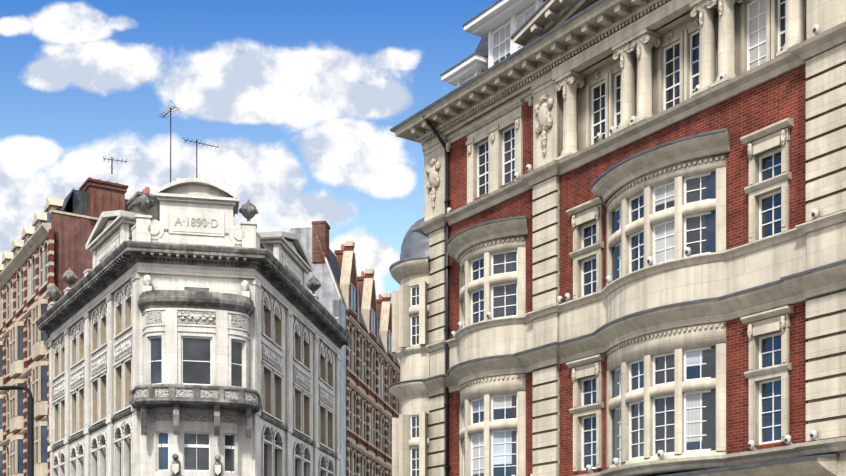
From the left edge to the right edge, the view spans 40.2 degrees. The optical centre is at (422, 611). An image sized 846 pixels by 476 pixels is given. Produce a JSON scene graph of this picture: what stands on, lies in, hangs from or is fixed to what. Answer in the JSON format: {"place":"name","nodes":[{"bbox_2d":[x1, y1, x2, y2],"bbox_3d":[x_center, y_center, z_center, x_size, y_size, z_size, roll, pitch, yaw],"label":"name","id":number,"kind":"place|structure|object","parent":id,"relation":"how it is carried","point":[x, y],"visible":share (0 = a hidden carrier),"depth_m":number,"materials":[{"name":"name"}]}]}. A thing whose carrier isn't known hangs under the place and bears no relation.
{"place":"outdoors","nodes":[
{"label":"outdoors","id":0,"kind":"place"},
{"bbox_2d":[36,178,351,475],"bbox_3d":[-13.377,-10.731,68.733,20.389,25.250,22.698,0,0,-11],"label":"building","id":1,"kind":"structure","parent":0,"point":[193,331],"depth_m":60.18,"materials":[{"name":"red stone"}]},
{"bbox_2d":[103,100,218,182],"bbox_3d":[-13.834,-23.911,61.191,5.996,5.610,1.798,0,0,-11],"label":"tv antennas","id":2,"kind":"object","parent":1,"relation":"on","point":[112,159],"visible":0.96,"depth_m":61.03,"materials":[{"name":"black metal"}]},
{"bbox_2d":[0,0,497,302],"label":"sky","id":3,"kind":"structure","parent":0,"point":[301,101],"materials":[{"name":"blue"}]},
{"bbox_2d":[388,0,845,475],"bbox_3d":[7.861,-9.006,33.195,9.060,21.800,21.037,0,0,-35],"label":"red brick building","id":4,"kind":"structure","parent":0,"point":[623,249],"depth_m":30.02,"materials":[{"name":"beige stone"}]},
{"label":"ground","id":5,"kind":"structure","parent":0,"visible":0},
{"bbox_2d":[0,386,33,475],"bbox_3d":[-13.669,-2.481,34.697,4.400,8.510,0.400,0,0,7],"label":"street lamp","id":6,"kind":"object","parent":5,"relation":"on","point":[30,435],"visible":1,"depth_m":34.39,"materials":[{"name":"black metal"}]},
{"bbox_2d":[0,177,159,475],"bbox_3d":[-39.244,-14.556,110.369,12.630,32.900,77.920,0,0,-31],"label":"red brick mansions","id":7,"kind":"structure","parent":5,"relation":"on","point":[42,257],"depth_m":76.74,"materials":[{"name":"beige brick"}]},
{"bbox_2d":[288,220,399,475],"bbox_3d":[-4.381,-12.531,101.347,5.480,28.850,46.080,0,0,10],"label":"side street mansions","id":8,"kind":"structure","parent":5,"relation":"on","point":[369,375],"depth_m":84.72,"materials":[{"name":"red brick"}]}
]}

